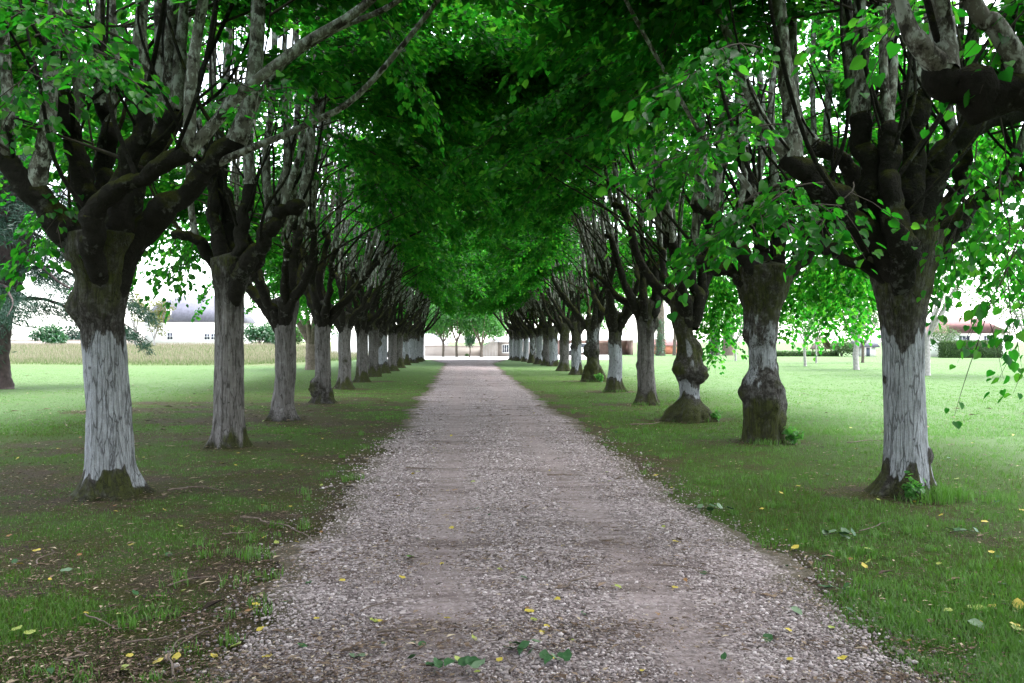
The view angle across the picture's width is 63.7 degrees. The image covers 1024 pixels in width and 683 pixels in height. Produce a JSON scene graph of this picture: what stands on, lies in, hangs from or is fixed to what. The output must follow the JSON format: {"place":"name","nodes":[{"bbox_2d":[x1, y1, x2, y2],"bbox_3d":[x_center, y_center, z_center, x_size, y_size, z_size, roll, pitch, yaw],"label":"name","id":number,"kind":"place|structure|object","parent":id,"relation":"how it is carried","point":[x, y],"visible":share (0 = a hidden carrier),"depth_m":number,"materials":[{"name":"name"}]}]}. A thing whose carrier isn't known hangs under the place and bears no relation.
{"place":"outdoors","nodes":[
{"label":"outdoors","id":0,"kind":"place"},
{"bbox_2d":[387,354,608,359],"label":"yard","id":1,"kind":"structure","parent":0,"point":[603,356],"depth_m":82.19,"materials":[{"name":"plant"}]},
{"bbox_2d":[429,300,488,356],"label":"lawn tree","id":2,"kind":"object","parent":1,"relation":"on","point":[467,329],"visible":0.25,"depth_m":85.75,"materials":[{"name":"green plant"}]},
{"bbox_2d":[463,335,475,356],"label":"lawn tree","id":3,"kind":"object","parent":1,"relation":"on","point":[468,340],"visible":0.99,"depth_m":84.33,"materials":[{"name":"green plant"}]},
{"bbox_2d":[454,308,506,356],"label":"lawn tree","id":4,"kind":"object","parent":1,"relation":"on","point":[491,330],"visible":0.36,"depth_m":84.66,"materials":[{"name":"green plant"}]},
{"bbox_2d":[0,342,1023,682],"bbox_3d":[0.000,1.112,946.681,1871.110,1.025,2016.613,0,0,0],"label":"ground","id":5,"kind":"structure","parent":0,"point":[304,440],"depth_m":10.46,"materials":[{"name":"plant"}]},
{"bbox_2d":[28,323,69,344],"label":"shrub","id":6,"kind":"object","parent":5,"relation":"on","point":[42,335],"visible":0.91,"depth_m":105.33,"materials":[{"name":"green plant"}]},
{"bbox_2d":[64,642,88,661],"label":"fallen twig","id":7,"kind":"object","parent":5,"relation":"on","point":[69,659],"visible":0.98,"depth_m":4.09,"materials":[{"name":"wood"}]},
{"bbox_2d":[11,340,142,344],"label":"field wall","id":8,"kind":"structure","parent":5,"relation":"on","point":[34,342],"depth_m":112.00,"materials":[{"name":"stone"}]},
{"bbox_2d":[0,85,161,388],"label":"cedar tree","id":9,"kind":"object","parent":5,"relation":"on","point":[14,216],"visible":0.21,"depth_m":27.49,"materials":[{"name":"green plant"}]},
{"bbox_2d":[58,324,137,339],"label":"shrub","id":10,"kind":"object","parent":5,"relation":"on","point":[74,336],"visible":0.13,"depth_m":115.78,"materials":[{"name":"green plant"}]},
{"bbox_2d":[85,613,121,628],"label":"fallen twig","id":11,"kind":"object","parent":5,"relation":"on","point":[101,621],"visible":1,"depth_m":4.62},
{"bbox_2d":[130,285,155,343],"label":"young tree","id":12,"kind":"object","parent":5,"relation":"on","point":[136,296],"visible":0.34,"depth_m":95.90,"materials":[{"name":"green plant"}]},
{"bbox_2d":[121,625,184,643],"bbox_3d":[-1.852,1.563,4.359,0.166,0.014,0.361,0,0,36],"label":"fallen twig","id":13,"kind":"object","parent":5,"relation":"on","point":[150,639],"visible":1,"depth_m":4.32,"materials":[{"name":"wood"}]},
{"bbox_2d":[134,298,177,344],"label":"young tree","id":14,"kind":"object","parent":5,"relation":"on","point":[159,304],"visible":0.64,"depth_m":94.01,"materials":[{"name":"green plant"}]},
{"bbox_2d":[172,652,180,660],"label":"fallen leaf","id":15,"kind":"object","parent":5,"relation":"on","point":[177,655],"visible":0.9,"depth_m":4.12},
{"bbox_2d":[9,342,356,365],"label":"tall grass","id":16,"kind":"structure","parent":5,"relation":"on","point":[61,353],"depth_m":68.52,"materials":[{"name":"plant"}]},
{"bbox_2d":[167,622,212,676],"bbox_3d":[-1.684,1.565,4.218,0.129,0.019,0.744,0,0,-6],"label":"fallen twig","id":17,"kind":"object","parent":5,"relation":"on","point":[197,632],"visible":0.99,"depth_m":4.29,"materials":[{"name":"wood"}]},
{"bbox_2d":[167,574,218,585],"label":"fallen twig","id":18,"kind":"object","parent":5,"relation":"on","point":[190,579],"visible":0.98,"depth_m":5.44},
{"bbox_2d":[143,296,255,344],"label":"white house","id":19,"kind":"structure","parent":5,"relation":"on","point":[181,327],"depth_m":120.00,"materials":[{"name":"paint"}]},
{"bbox_2d":[167,485,249,493],"bbox_3d":[-3.223,1.569,8.759,0.771,0.039,0.355,0,0,15],"label":"fallen twig","id":20,"kind":"object","parent":5,"relation":"on","point":[186,487],"visible":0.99,"depth_m":8.81,"materials":[{"name":"wood"}]},
{"bbox_2d":[244,322,274,344],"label":"shrub","id":21,"kind":"object","parent":5,"relation":"on","point":[264,333],"visible":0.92,"depth_m":109.63,"materials":[{"name":"green plant"}]},
{"bbox_2d":[0,0,533,421],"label":"pollarded lime","id":22,"kind":"object","parent":5,"relation":"on","point":[280,313],"visible":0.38,"depth_m":16.54,"materials":[{"name":"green plant"}]},
{"bbox_2d":[240,516,311,541],"bbox_3d":[-1.957,1.569,6.966,0.134,0.021,1.246,0,0,-44],"label":"fallen twig","id":23,"kind":"object","parent":5,"relation":"on","point":[268,522],"visible":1,"depth_m":7.15,"materials":[{"name":"wood"}]},
{"bbox_2d":[272,325,304,344],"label":"shrub","id":24,"kind":"object","parent":5,"relation":"on","point":[298,339],"visible":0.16,"depth_m":113.27,"materials":[{"name":"green plant"}]},
{"bbox_2d":[0,0,579,501],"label":"pollarded lime","id":25,"kind":"object","parent":5,"relation":"on","point":[108,234],"visible":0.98,"depth_m":8.44,"materials":[{"name":"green plant"}]},
{"bbox_2d":[0,0,579,449],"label":"pollarded lime","id":26,"kind":"object","parent":5,"relation":"on","point":[234,256],"visible":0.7,"depth_m":12.42,"materials":[{"name":"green plant"}]},
{"bbox_2d":[254,273,382,369],"bbox_3d":[-11.084,-2.227,46.700,7.374,7.855,8.134,0,0,-42],"label":"tree","id":27,"kind":"object","parent":5,"relation":"on","point":[307,332],"visible":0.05,"depth_m":46.40,"materials":[{"name":"green plant"}]},
{"bbox_2d":[157,8,515,403],"bbox_3d":[-3.732,-4.243,21.357,11.785,11.926,8.589,0,0,0],"label":"pollarded lime","id":28,"kind":"object","parent":5,"relation":"on","point":[325,313],"visible":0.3,"depth_m":21.07,"materials":[{"name":"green plant"}]},
{"bbox_2d":[205,78,493,389],"bbox_3d":[-5.167,-4.146,28.467,10.377,11.732,7.196,0,0,0],"label":"pollarded lime","id":29,"kind":"object","parent":5,"relation":"on","point":[344,323],"visible":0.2,"depth_m":27.86,"materials":[{"name":"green plant"}]},
{"bbox_2d":[244,106,498,382],"bbox_3d":[-5.458,-4.168,32.242,10.441,11.776,7.469,0,0,0],"label":"pollarded lime","id":30,"kind":"object","parent":5,"relation":"on","point":[364,322],"visible":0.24,"depth_m":32.28,"materials":[{"name":"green plant"}]},
{"bbox_2d":[264,130,488,376],"bbox_3d":[-6.074,-4.163,36.579,9.709,11.767,7.366,0,0,30],"label":"pollarded lime","id":31,"kind":"object","parent":5,"relation":"on","point":[375,344],"visible":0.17,"depth_m":37.09,"materials":[{"name":"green plant"}]},
{"bbox_2d":[331,332,448,355],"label":"white barn","id":32,"kind":"structure","parent":5,"relation":"on","point":[431,339],"depth_m":93.00,"materials":[{"name":"paint"}]},
{"bbox_2d":[302,202,482,373],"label":"pollarded lime","id":33,"kind":"object","parent":5,"relation":"on","point":[433,288],"visible":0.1,"depth_m":41.20,"materials":[{"name":"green plant"}]},
{"bbox_2d":[331,226,485,370],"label":"pollarded lime","id":34,"kind":"object","parent":5,"relation":"on","point":[394,329],"visible":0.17,"depth_m":44.44,"materials":[{"name":"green plant"}]},
{"bbox_2d":[333,240,487,364],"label":"pollarded lime","id":35,"kind":"object","parent":5,"relation":"on","point":[405,353],"visible":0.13,"depth_m":55.31,"materials":[{"name":"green plant"}]},
{"bbox_2d":[338,250,489,367],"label":"pollarded lime","id":36,"kind":"object","parent":5,"relation":"on","point":[399,357],"visible":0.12,"depth_m":49.70,"materials":[{"name":"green plant"}]},
{"bbox_2d":[396,286,481,362],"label":"pollarded lime","id":37,"kind":"object","parent":5,"relation":"on","point":[412,346],"visible":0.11,"depth_m":61.13,"materials":[{"name":"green plant"}]},
{"bbox_2d":[405,287,474,361],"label":"pollarded lime","id":38,"kind":"object","parent":5,"relation":"on","point":[448,306],"visible":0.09,"depth_m":64.56,"materials":[{"name":"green plant"}]},
{"bbox_2d":[406,291,477,360],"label":"pollarded lime","id":39,"kind":"object","parent":5,"relation":"on","point":[427,328],"visible":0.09,"depth_m":67.19,"materials":[{"name":"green plant"}]},
{"bbox_2d":[424,304,464,356],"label":"lawn tree","id":40,"kind":"object","parent":5,"relation":"on","point":[434,329],"visible":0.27,"depth_m":86.83,"materials":[{"name":"green plant"}]},
{"bbox_2d":[425,345,479,355],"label":"garden wall","id":41,"kind":"structure","parent":5,"relation":"on","point":[436,350],"depth_m":91.00,"materials":[{"name":"paint"}]},
{"bbox_2d":[460,296,538,360],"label":"pollarded lime","id":42,"kind":"object","parent":5,"relation":"on","point":[514,344],"visible":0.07,"depth_m":68.77,"materials":[{"name":"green plant"}]},
{"bbox_2d":[458,286,547,361],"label":"pollarded lime","id":43,"kind":"object","parent":5,"relation":"on","point":[525,337],"visible":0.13,"depth_m":64.64,"materials":[{"name":"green plant"}]},
{"bbox_2d":[474,300,535,359],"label":"pollarded lime","id":44,"kind":"object","parent":5,"relation":"on","point":[509,332],"visible":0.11,"depth_m":71.24,"materials":[{"name":"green plant"}]},
{"bbox_2d":[483,336,529,355],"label":"building","id":45,"kind":"structure","parent":5,"relation":"on","point":[498,347],"depth_m":88.00,"materials":[{"name":"paint"}]},
{"bbox_2d":[502,344,508,352],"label":"window","id":46,"kind":"structure","parent":45,"relation":"in","point":[505,347],"depth_m":88.23,"materials":[{"name":"white paint"}]},
{"bbox_2d":[478,306,538,335],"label":"lawn tree","id":47,"kind":"object","parent":5,"relation":"on","point":[500,326],"visible":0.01,"depth_m":97.28,"materials":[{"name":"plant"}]},
{"bbox_2d":[0,372,1023,682],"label":"leaf litter","id":48,"kind":"object","parent":5,"relation":"on","point":[272,648],"visible":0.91,"depth_m":4.82,"materials":[{"name":"plant"}]},
{"bbox_2d":[457,294,570,360],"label":"pollarded lime","id":49,"kind":"object","parent":5,"relation":"on","point":[519,345],"visible":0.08,"depth_m":67.32,"materials":[{"name":"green plant"}]},
{"bbox_2d":[461,246,571,362],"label":"pollarded lime","id":50,"kind":"object","parent":5,"relation":"on","point":[532,344],"visible":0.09,"depth_m":61.19,"materials":[{"name":"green plant"}]},
{"bbox_2d":[458,270,590,364],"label":"pollarded lime","id":51,"kind":"object","parent":5,"relation":"on","point":[539,342],"visible":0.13,"depth_m":57.59,"materials":[{"name":"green plant"}]},
{"bbox_2d":[474,233,605,365],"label":"pollarded lime","id":52,"kind":"object","parent":5,"relation":"on","point":[545,334],"visible":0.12,"depth_m":55.24,"materials":[{"name":"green plant"}]},
{"bbox_2d":[473,217,619,366],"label":"pollarded lime","id":53,"kind":"object","parent":5,"relation":"on","point":[553,344],"visible":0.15,"depth_m":53.16,"materials":[{"name":"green plant"}]},
{"bbox_2d":[461,181,645,370],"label":"pollarded lime","id":54,"kind":"object","parent":5,"relation":"on","point":[559,323],"visible":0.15,"depth_m":44.60,"materials":[{"name":"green plant"}]},
{"bbox_2d":[464,191,663,374],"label":"pollarded lime","id":55,"kind":"object","parent":5,"relation":"on","point":[575,326],"visible":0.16,"depth_m":39.74,"materials":[{"name":"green plant"}]},
{"bbox_2d":[208,359,923,682],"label":"gravel drive","id":56,"kind":"structure","parent":5,"relation":"on","point":[490,374],"depth_m":6.04,"materials":[{"name":"gravel"}]},
{"bbox_2d":[360,599,396,611],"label":"fallen twig","id":57,"kind":"object","parent":56,"relation":"on","point":[376,604],"visible":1,"depth_m":4.88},
{"bbox_2d":[376,621,438,633],"bbox_3d":[-0.536,1.550,4.450,0.380,0.027,0.119,0,0,-23],"label":"fallen twig","id":58,"kind":"object","parent":56,"relation":"on","point":[388,630],"visible":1,"depth_m":4.45,"materials":[{"name":"wood"}]},
{"bbox_2d":[423,656,484,673],"bbox_3d":[-0.282,1.532,3.934,0.310,0.067,0.191,0,0,0],"label":"leafy sprig","id":59,"kind":"object","parent":56,"relation":"on","point":[473,661],"visible":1,"depth_m":3.94,"materials":[{"name":"green plant"}]},
{"bbox_2d":[502,652,516,673],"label":"fallen twig","id":60,"kind":"object","parent":56,"relation":"on","point":[513,667],"visible":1,"depth_m":3.96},
{"bbox_2d":[503,639,539,654],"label":"leafy sprig","id":61,"kind":"object","parent":56,"relation":"on","point":[522,645],"visible":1,"depth_m":4.15,"materials":[{"name":"green plant"}]},
{"bbox_2d":[539,648,571,665],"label":"leafy sprig","id":62,"kind":"object","parent":56,"relation":"on","point":[546,656],"visible":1,"depth_m":4.02,"materials":[{"name":"green plant"}]},
{"bbox_2d":[122,427,991,682],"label":"gravel stones","id":63,"kind":"object","parent":56,"relation":"on","point":[766,663],"visible":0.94,"depth_m":4.94,"materials":[{"name":"gravel"}]},
{"bbox_2d":[557,573,594,588],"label":"fallen twig","id":64,"kind":"object","parent":56,"relation":"on","point":[575,580],"visible":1,"depth_m":5.37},
{"bbox_2d":[599,538,644,548],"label":"fallen twig","id":65,"kind":"object","parent":56,"relation":"on","point":[619,542],"visible":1,"depth_m":6.39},
{"bbox_2d":[653,564,718,576],"bbox_3d":[1.214,1.564,5.646,0.508,0.011,0.107,0,0,38],"label":"fallen twig","id":66,"kind":"object","parent":56,"relation":"on","point":[681,566],"visible":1,"depth_m":5.74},
{"bbox_2d":[762,633,772,642],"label":"fallen leaf","id":67,"kind":"object","parent":56,"relation":"on","point":[768,636],"visible":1,"depth_m":4.37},
{"bbox_2d":[787,606,801,614],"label":"fallen leaf","id":68,"kind":"object","parent":56,"relation":"on","point":[796,609],"visible":1,"depth_m":4.81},
{"bbox_2d":[818,582,849,589],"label":"leafy sprig","id":69,"kind":"object","parent":56,"relation":"on","point":[829,586],"visible":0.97,"depth_m":5.23,"materials":[{"name":"green plant"}]},
{"bbox_2d":[450,152,696,381],"bbox_3d":[2.029,-4.202,33.429,11.437,11.844,8.361,0,0,10],"label":"pollarded lime","id":70,"kind":"object","parent":5,"relation":"on","point":[591,324],"visible":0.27,"depth_m":32.80,"materials":[{"name":"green plant"}]},
{"bbox_2d":[558,334,635,354],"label":"open shed","id":71,"kind":"structure","parent":5,"relation":"on","point":[627,343],"depth_m":101.29,"materials":[{"name":"brick"}]},
{"bbox_2d":[593,373,603,381],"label":"broadleaf weed","id":72,"kind":"object","parent":5,"relation":"on","point":[599,377],"visible":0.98,"depth_m":32.41,"materials":[{"name":"green plant"}]},
{"bbox_2d":[450,115,750,391],"bbox_3d":[3.084,-4.144,26.718,11.015,11.728,8.226,0,0,0],"label":"pollarded lime","id":73,"kind":"object","parent":5,"relation":"on","point":[616,321],"visible":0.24,"depth_m":26.18,"materials":[{"name":"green plant"}]},
{"bbox_2d":[447,30,806,405],"bbox_3d":[2.874,-4.155,21.477,9.754,11.749,7.536,0,0,0],"label":"pollarded lime","id":74,"kind":"object","parent":5,"relation":"on","point":[645,311],"visible":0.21,"depth_m":20.70,"materials":[{"name":"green plant"}]},
{"bbox_2d":[410,2,906,423],"bbox_3d":[3.180,-4.190,17.045,10.432,11.821,7.481,0,0,0],"label":"pollarded lime","id":75,"kind":"object","parent":5,"relation":"on","point":[690,373],"visible":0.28,"depth_m":16.65,"materials":[{"name":"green plant"}]},
{"bbox_2d":[654,339,676,353],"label":"red shed","id":76,"kind":"structure","parent":5,"relation":"on","point":[669,347],"depth_m":104.00,"materials":[{"name":"brick"}]},
{"bbox_2d":[664,283,689,354],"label":"old tree","id":77,"kind":"object","parent":5,"relation":"on","point":[674,344],"visible":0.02,"depth_m":94.82,"materials":[{"name":"brown plant"}]},
{"bbox_2d":[688,503,733,510],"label":"leafy sprig","id":78,"kind":"object","parent":5,"relation":"on","point":[699,507],"visible":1,"depth_m":7.70,"materials":[{"name":"green plant"}]},
{"bbox_2d":[708,284,720,354],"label":"ivy tree","id":79,"kind":"object","parent":5,"relation":"on","point":[713,352],"visible":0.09,"depth_m":95.54,"materials":[{"name":"green plant"}]},
{"bbox_2d":[406,0,1023,501],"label":"pollarded lime","id":80,"kind":"object","parent":5,"relation":"on","point":[906,226],"visible":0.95,"depth_m":8.30,"materials":[{"name":"green plant"}]},
{"bbox_2d":[711,409,720,420],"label":"broadleaf weed","id":81,"kind":"object","parent":5,"relation":"on","point":[716,416],"visible":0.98,"depth_m":16.53,"materials":[{"name":"green plant"}]},
{"bbox_2d":[709,303,743,360],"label":"lawn tree","id":82,"kind":"object","parent":5,"relation":"on","point":[738,337],"visible":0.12,"depth_m":67.71,"materials":[{"name":"green plant"}]},
{"bbox_2d":[721,276,736,355],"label":"old tree","id":83,"kind":"object","parent":5,"relation":"on","point":[728,350],"visible":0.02,"depth_m":93.43,"materials":[{"name":"green plant"}]},
{"bbox_2d":[435,0,1023,444],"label":"pollarded lime","id":84,"kind":"object","parent":5,"relation":"on","point":[763,290],"visible":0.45,"depth_m":12.82,"materials":[{"name":"green plant"}]},
{"bbox_2d":[782,426,803,444],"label":"broadleaf weed","id":85,"kind":"object","parent":5,"relation":"on","point":[789,433],"visible":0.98,"depth_m":12.70,"materials":[{"name":"green plant"}]},
{"bbox_2d":[780,282,826,365],"bbox_3d":[18.741,-1.170,53.121,4.525,5.744,4.568,0,0,0],"label":"lawn tree","id":86,"kind":"object","parent":5,"relation":"on","point":[804,350],"visible":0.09,"depth_m":53.24,"materials":[{"name":"green plant"}]},
{"bbox_2d":[777,350,838,356],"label":"clipped hedge","id":87,"kind":"object","parent":5,"relation":"on","point":[795,353],"visible":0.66,"depth_m":88.07,"materials":[{"name":"green plant"}]},
{"bbox_2d":[787,311,843,362],"bbox_3d":[22.111,-1.143,60.622,4.248,5.686,4.888,0,0,36],"label":"lawn tree","id":88,"kind":"object","parent":5,"relation":"on","point":[817,338],"visible":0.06,"depth_m":60.48,"materials":[{"name":"green plant"}]},
{"bbox_2d":[810,337,831,350],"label":"shrub","id":89,"kind":"object","parent":5,"relation":"on","point":[826,345],"visible":0.41,"depth_m":92.35,"materials":[{"name":"plant"}]},
{"bbox_2d":[822,527,855,535],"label":"leafy sprig","id":90,"kind":"object","parent":5,"relation":"on","point":[843,530],"visible":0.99,"depth_m":6.70,"materials":[{"name":"green plant"}]},
{"bbox_2d":[829,337,853,356],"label":"shrub","id":91,"kind":"object","parent":5,"relation":"on","point":[846,348],"visible":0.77,"depth_m":87.70,"materials":[{"name":"green plant"}]},
{"bbox_2d":[806,281,877,369],"bbox_3d":[19.909,-1.949,46.749,7.255,7.305,6.547,0,0,0],"label":"lawn tree","id":92,"kind":"object","parent":5,"relation":"on","point":[855,358],"visible":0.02,"depth_m":46.54,"materials":[{"name":"green plant"}]},
{"bbox_2d":[836,311,878,362],"bbox_3d":[26.317,-0.832,62.237,4.442,5.067,4.028,0,0,0],"label":"lawn tree","id":93,"kind":"object","parent":5,"relation":"on","point":[863,352],"visible":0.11,"depth_m":62.15,"materials":[{"name":"green plant"}]},
{"bbox_2d":[851,340,879,355],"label":"garden hut","id":94,"kind":"object","parent":5,"relation":"on","point":[869,351],"visible":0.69,"depth_m":88.00,"materials":[{"name":"paint"}]},
{"bbox_2d":[901,471,925,498],"bbox_3d":[4.029,1.462,8.242,0.241,0.323,0.273,0,0,0],"label":"broadleaf weed","id":95,"kind":"object","parent":5,"relation":"on","point":[911,489],"visible":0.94,"depth_m":8.23,"materials":[{"name":"green plant"}]},
{"bbox_2d":[833,0,1023,150],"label":"pollarded lime","id":96,"kind":"object","parent":5,"relation":"on","point":[978,93],"visible":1,"depth_m":4.46,"materials":[{"name":"brown plant"}]},
{"bbox_2d":[840,213,1023,375],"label":"lawn tree","id":97,"kind":"object","parent":5,"relation":"on","point":[934,324],"visible":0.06,"depth_m":38.30,"materials":[{"name":"green plant"}]},
{"bbox_2d":[930,323,960,350],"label":"shrub","id":98,"kind":"object","parent":5,"relation":"on","point":[934,336],"visible":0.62,"depth_m":82.72,"materials":[{"name":"green plant"}]},
{"bbox_2d":[944,524,980,533],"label":"leafy sprig","id":99,"kind":"object","parent":5,"relation":"on","point":[958,529],"visible":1,"depth_m":6.79,"materials":[{"name":"green plant"}]},
{"bbox_2d":[926,318,1010,356],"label":"red roofed house","id":100,"kind":"structure","parent":5,"relation":"on","point":[953,323],"depth_m":84.75,"materials":[{"name":"paint"}]},
{"bbox_2d":[958,335,969,339],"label":"window","id":101,"kind":"structure","parent":100,"relation":"in","point":[963,337],"depth_m":83.98,"materials":[{"name":"glass"}]},
{"bbox_2d":[937,339,1003,357],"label":"clipped hedge","id":102,"kind":"object","parent":5,"relation":"on","point":[947,348],"visible":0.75,"depth_m":80.12,"materials":[{"name":"green plant"}]},
{"bbox_2d":[968,618,983,628],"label":"fallen leaf","id":103,"kind":"object","parent":5,"relation":"on","point":[970,621],"visible":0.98,"depth_m":4.58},
{"bbox_2d":[965,254,1023,329],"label":"lawn tree","id":104,"kind":"object","parent":5,"relation":"on","point":[1012,310],"visible":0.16,"depth_m":37.57,"materials":[{"name":"green plant"}]},
{"bbox_2d":[987,301,1023,350],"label":"lawn tree","id":105,"kind":"object","parent":5,"relation":"on","point":[1007,313],"visible":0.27,"depth_m":70.01,"materials":[{"name":"green plant"}]},
{"bbox_2d":[1012,598,1023,608],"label":"fallen leaf","id":106,"kind":"object","parent":5,"relation":"on","point":[1017,600],"visible":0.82,"depth_m":4.93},
{"bbox_2d":[11,0,1023,341],"label":"sky","id":107,"kind":"structure","parent":0,"point":[631,326],"materials":[{"name":"white"}]},
{"bbox_2d":[648,285,666,355],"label":"ivy tree","id":108,"kind":"object","parent":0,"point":[660,342],"visible":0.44,"depth_m":91.65,"materials":[{"name":"green plant"}]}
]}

